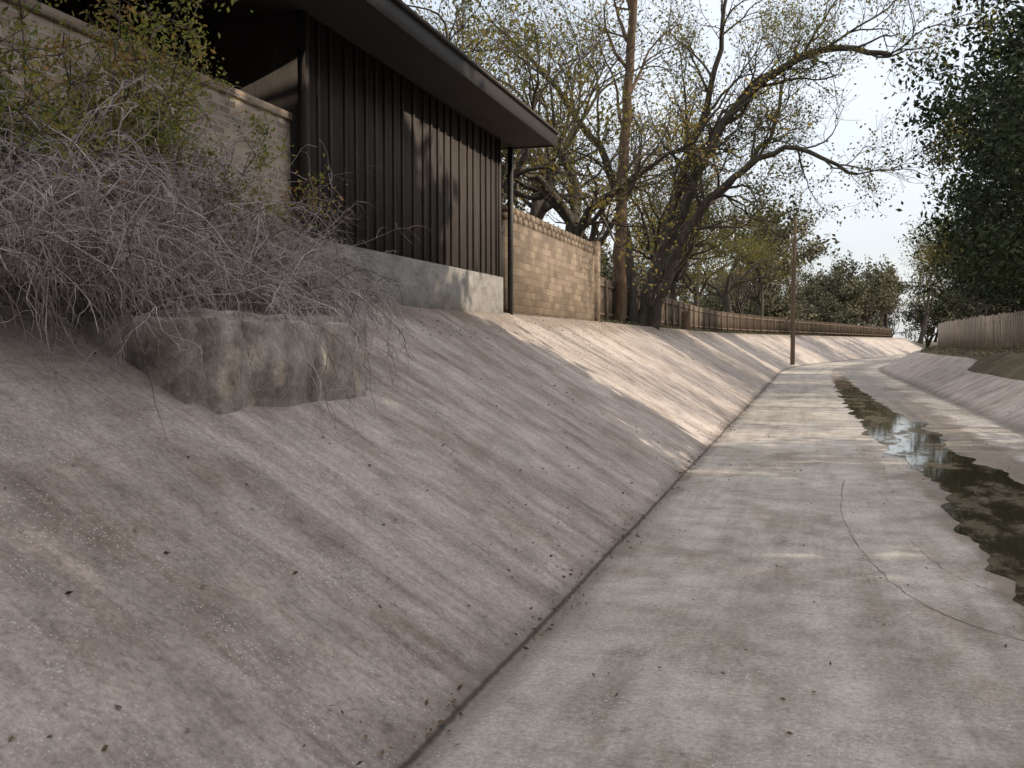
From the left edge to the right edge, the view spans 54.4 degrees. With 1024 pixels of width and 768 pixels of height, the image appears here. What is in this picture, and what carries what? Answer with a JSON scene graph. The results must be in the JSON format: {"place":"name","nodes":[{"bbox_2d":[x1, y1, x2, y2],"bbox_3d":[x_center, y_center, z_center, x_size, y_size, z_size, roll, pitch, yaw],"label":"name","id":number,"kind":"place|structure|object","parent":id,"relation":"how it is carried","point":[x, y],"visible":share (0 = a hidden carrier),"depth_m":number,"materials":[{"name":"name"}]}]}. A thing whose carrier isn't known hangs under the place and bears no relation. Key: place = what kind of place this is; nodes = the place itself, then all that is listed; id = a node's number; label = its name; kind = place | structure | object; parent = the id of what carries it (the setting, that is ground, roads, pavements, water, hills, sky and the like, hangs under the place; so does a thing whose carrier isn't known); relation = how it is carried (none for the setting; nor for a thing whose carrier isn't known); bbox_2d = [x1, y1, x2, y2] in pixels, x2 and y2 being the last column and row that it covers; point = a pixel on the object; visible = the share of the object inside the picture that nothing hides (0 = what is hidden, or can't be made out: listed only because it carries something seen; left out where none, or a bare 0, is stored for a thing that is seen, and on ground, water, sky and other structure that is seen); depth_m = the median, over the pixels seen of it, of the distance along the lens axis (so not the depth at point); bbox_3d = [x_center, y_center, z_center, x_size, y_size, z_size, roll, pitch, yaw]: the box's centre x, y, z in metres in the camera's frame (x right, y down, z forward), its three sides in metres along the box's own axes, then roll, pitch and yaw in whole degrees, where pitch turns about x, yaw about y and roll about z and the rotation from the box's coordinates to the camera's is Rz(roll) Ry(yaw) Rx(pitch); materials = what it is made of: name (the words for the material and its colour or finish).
{"place":"outdoors","nodes":[
{"label":"outdoors","id":0,"kind":"place"},
{"bbox_2d":[402,0,1023,340],"label":"sky","id":1,"kind":"structure","parent":0,"point":[873,237],"materials":[{"name":"white"}]},
{"bbox_2d":[911,341,1023,380],"bbox_3d":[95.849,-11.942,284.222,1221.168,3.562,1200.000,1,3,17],"label":"ground","id":2,"kind":"structure","parent":0,"point":[999,364],"depth_m":33.51,"materials":[{"name":"soil"}]},
{"bbox_2d":[0,0,292,287],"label":"brick garden wall","id":3,"kind":"structure","parent":2,"relation":"on","point":[251,105],"depth_m":9.72,"materials":[{"name":"beige brick"}]},
{"bbox_2d":[0,0,347,285],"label":"leafy shrub","id":4,"kind":"object","parent":2,"relation":"on","point":[111,42],"visible":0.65,"depth_m":7.11,"materials":[{"name":"green plant"}]},
{"bbox_2d":[61,307,367,414],"bbox_3d":[-2.566,-0.005,8.128,2.003,1.192,2.764,1,3,17],"label":"concrete headwall","id":5,"kind":"object","parent":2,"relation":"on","point":[226,368],"visible":0.41,"depth_m":7.00,"materials":[{"name":"grey concrete"}]},
{"bbox_2d":[291,237,502,313],"bbox_3d":[-9.701,-0.862,4.931,10.370,1.100,31.970,1,3,17],"label":"foundation","id":6,"kind":"object","parent":2,"relation":"on","point":[444,287],"visible":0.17,"depth_m":14.84,"materials":[{"name":"concrete"}]},
{"bbox_2d":[36,0,496,275],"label":"siding walls","id":7,"kind":"structure","parent":6,"relation":"on","point":[258,53],"depth_m":12.64,"materials":[{"name":"brown wood"}]},
{"bbox_2d":[118,0,550,147],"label":"soffit","id":8,"kind":"structure","parent":7,"relation":"attached to","point":[365,27],"depth_m":12.74,"materials":[{"name":"brown wood"}]},
{"bbox_2d":[363,0,556,149],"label":"fascia","id":9,"kind":"structure","parent":8,"relation":"on","point":[402,19],"depth_m":13.85,"materials":[{"name":"paint"}]},
{"bbox_2d":[394,0,559,134],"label":"roof","id":10,"kind":"structure","parent":9,"relation":"on","point":[412,12],"depth_m":14.13,"materials":[{"name":"black metal"}]},
{"bbox_2d":[39,0,500,276],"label":"battens","id":11,"kind":"object","parent":6,"relation":"on","point":[303,87],"visible":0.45,"depth_m":13.61,"materials":[{"name":"brown wood"}]},
{"bbox_2d":[405,0,543,95],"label":"oak tree","id":12,"kind":"object","parent":2,"relation":"on","point":[465,31],"visible":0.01,"depth_m":33.49,"materials":[{"name":"green plant"}]},
{"bbox_2d":[508,146,512,314],"bbox_3d":[-0.030,-2.906,19.306,0.090,3.350,0.090,1,3,17],"label":"corner post","id":13,"kind":"object","parent":2,"relation":"on","point":[510,229],"visible":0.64,"depth_m":19.26,"materials":[{"name":"metal"}]},
{"bbox_2d":[0,267,1023,767],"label":"drainage channel","id":14,"kind":"object","parent":2,"relation":"on","point":[254,653],"visible":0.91,"depth_m":5.97,"materials":[{"name":"concrete"}]},
{"bbox_2d":[0,26,474,440],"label":"dry twiggy shrub","id":15,"kind":"object","parent":14,"relation":"on","point":[229,285],"visible":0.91,"depth_m":6.74,"materials":[{"name":"brown plant"}]},
{"bbox_2d":[501,224,504,312],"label":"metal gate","id":16,"kind":"structure","parent":14,"relation":"on","point":[502,231],"depth_m":19.24,"materials":[{"name":"black metal"}]},
{"bbox_2d":[0,283,1020,764],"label":"fallen leaves","id":17,"kind":"object","parent":14,"relation":"on","point":[382,751],"visible":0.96,"depth_m":7.66,"materials":[{"name":"brown plant"}]},
{"bbox_2d":[790,216,796,364],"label":"utility pole","id":18,"kind":"object","parent":14,"relation":"on","point":[793,303],"visible":1,"depth_m":63.24,"materials":[{"name":"brown wood"}]},
{"bbox_2d":[831,371,1023,604],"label":"water","id":19,"kind":"structure","parent":14,"relation":"on","point":[992,517],"depth_m":12.55,"materials":[{"name":"brown liquid"}]},
{"bbox_2d":[840,481,1023,640],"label":"floor crack","id":20,"kind":"object","parent":14,"relation":"on","point":[899,586],"visible":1,"depth_m":7.34,"materials":[{"name":"grey concrete"}]},
{"bbox_2d":[910,540,1009,595],"bbox_3d":[3.530,1.464,7.735,0.316,0.001,2.541,0,2,-4],"label":"floor crack","id":21,"kind":"object","parent":14,"relation":"on","point":[948,571],"visible":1,"depth_m":7.91,"materials":[{"name":"grey concrete"}]},
{"bbox_2d":[502,153,546,213],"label":"oak tree","id":22,"kind":"object","parent":2,"relation":"on","point":[506,204],"depth_m":44.27,"materials":[{"name":"green plant"}]},
{"bbox_2d":[407,0,680,223],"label":"oak tree","id":23,"kind":"object","parent":2,"relation":"on","point":[519,169],"visible":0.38,"depth_m":25.65,"materials":[{"name":"green plant"}]},
{"bbox_2d":[501,206,599,321],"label":"brick wall","id":24,"kind":"structure","parent":2,"relation":"on","point":[556,271],"depth_m":23.10,"materials":[{"name":"beige brick"}]},
{"bbox_2d":[420,0,711,219],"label":"oak tree","id":25,"kind":"object","parent":2,"relation":"on","point":[539,209],"visible":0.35,"depth_m":32.97,"materials":[{"name":"green plant"}]},
{"bbox_2d":[504,69,702,264],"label":"oak tree","id":26,"kind":"object","parent":2,"relation":"on","point":[603,233],"visible":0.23,"depth_m":43.97,"materials":[{"name":"green plant"}]},
{"bbox_2d":[416,0,828,292],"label":"oak tree","id":27,"kind":"object","parent":2,"relation":"on","point":[541,187],"visible":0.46,"depth_m":28.01,"materials":[{"name":"green plant"}]},
{"bbox_2d":[532,0,720,323],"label":"tall oak tree","id":28,"kind":"object","parent":2,"relation":"on","point":[620,293],"visible":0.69,"depth_m":34.50,"materials":[{"name":"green plant"}]},
{"bbox_2d":[564,105,745,293],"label":"oak tree","id":29,"kind":"object","parent":2,"relation":"on","point":[682,261],"visible":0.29,"depth_m":45.07,"materials":[{"name":"green plant"}]},
{"bbox_2d":[681,310,689,329],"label":"tree stump","id":30,"kind":"object","parent":2,"relation":"on","point":[685,319],"visible":0.88,"depth_m":49.35,"materials":[{"name":"brown wood"}]},
{"bbox_2d":[605,155,770,299],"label":"oak tree","id":31,"kind":"object","parent":2,"relation":"on","point":[678,276],"visible":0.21,"depth_m":50.48,"materials":[{"name":"green plant"}]},
{"bbox_2d":[628,157,765,302],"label":"oak tree","id":32,"kind":"object","parent":2,"relation":"on","point":[703,260],"visible":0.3,"depth_m":58.79,"materials":[{"name":"green plant"}]},
{"bbox_2d":[630,203,781,306],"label":"oak tree","id":33,"kind":"object","parent":2,"relation":"on","point":[697,293],"visible":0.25,"depth_m":69.21,"materials":[{"name":"green plant"}]},
{"bbox_2d":[435,0,1023,329],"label":"leaning oak tree","id":34,"kind":"object","parent":2,"relation":"on","point":[650,307],"visible":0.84,"depth_m":36.44,"materials":[{"name":"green plant"}]},
{"bbox_2d":[634,198,824,312],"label":"oak tree","id":35,"kind":"object","parent":2,"relation":"on","point":[730,286],"visible":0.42,"depth_m":78.35,"materials":[{"name":"green plant"}]},
{"bbox_2d":[600,276,891,337],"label":"wooden fence","id":36,"kind":"object","parent":2,"relation":"on","point":[700,317],"visible":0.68,"depth_m":72.05,"materials":[{"name":"brown wood"}]},
{"bbox_2d":[504,310,1023,357],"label":"bank grass","id":37,"kind":"structure","parent":2,"relation":"on","point":[930,348],"depth_m":46.87,"materials":[{"name":"green plant"}]},
{"bbox_2d":[585,177,1019,347],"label":"distant trees","id":38,"kind":"object","parent":2,"relation":"on","point":[838,297],"visible":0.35,"depth_m":136.18,"materials":[{"name":"green plant"}]},
{"bbox_2d":[858,0,1023,310],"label":"juniper tree","id":39,"kind":"object","parent":2,"relation":"on","point":[1006,141],"visible":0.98,"depth_m":36.76,"materials":[{"name":"green plant"}]},
{"bbox_2d":[897,237,988,319],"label":"oak tree","id":40,"kind":"object","parent":2,"relation":"on","point":[946,293],"visible":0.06,"depth_m":87.98,"materials":[{"name":"green plant"}]},
{"bbox_2d":[915,211,985,336],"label":"oak tree","id":41,"kind":"object","parent":2,"relation":"on","point":[973,295],"visible":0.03,"depth_m":73.16,"materials":[{"name":"green plant"}]},
{"bbox_2d":[894,204,1021,339],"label":"oak tree","id":42,"kind":"object","parent":2,"relation":"on","point":[930,259],"visible":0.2,"depth_m":60.37,"materials":[{"name":"green plant"}]},
{"bbox_2d":[895,26,1023,323],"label":"juniper tree","id":43,"kind":"object","parent":2,"relation":"on","point":[1015,296],"visible":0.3,"depth_m":49.44,"materials":[{"name":"green plant"}]},
{"bbox_2d":[906,118,1023,343],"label":"juniper tree","id":44,"kind":"object","parent":2,"relation":"on","point":[943,298],"visible":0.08,"depth_m":65.36,"materials":[{"name":"green plant"}]},
{"bbox_2d":[938,310,1023,350],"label":"wooden fence","id":45,"kind":"object","parent":2,"relation":"on","point":[948,335],"visible":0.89,"depth_m":45.18,"materials":[{"name":"grey wood"}]}
]}

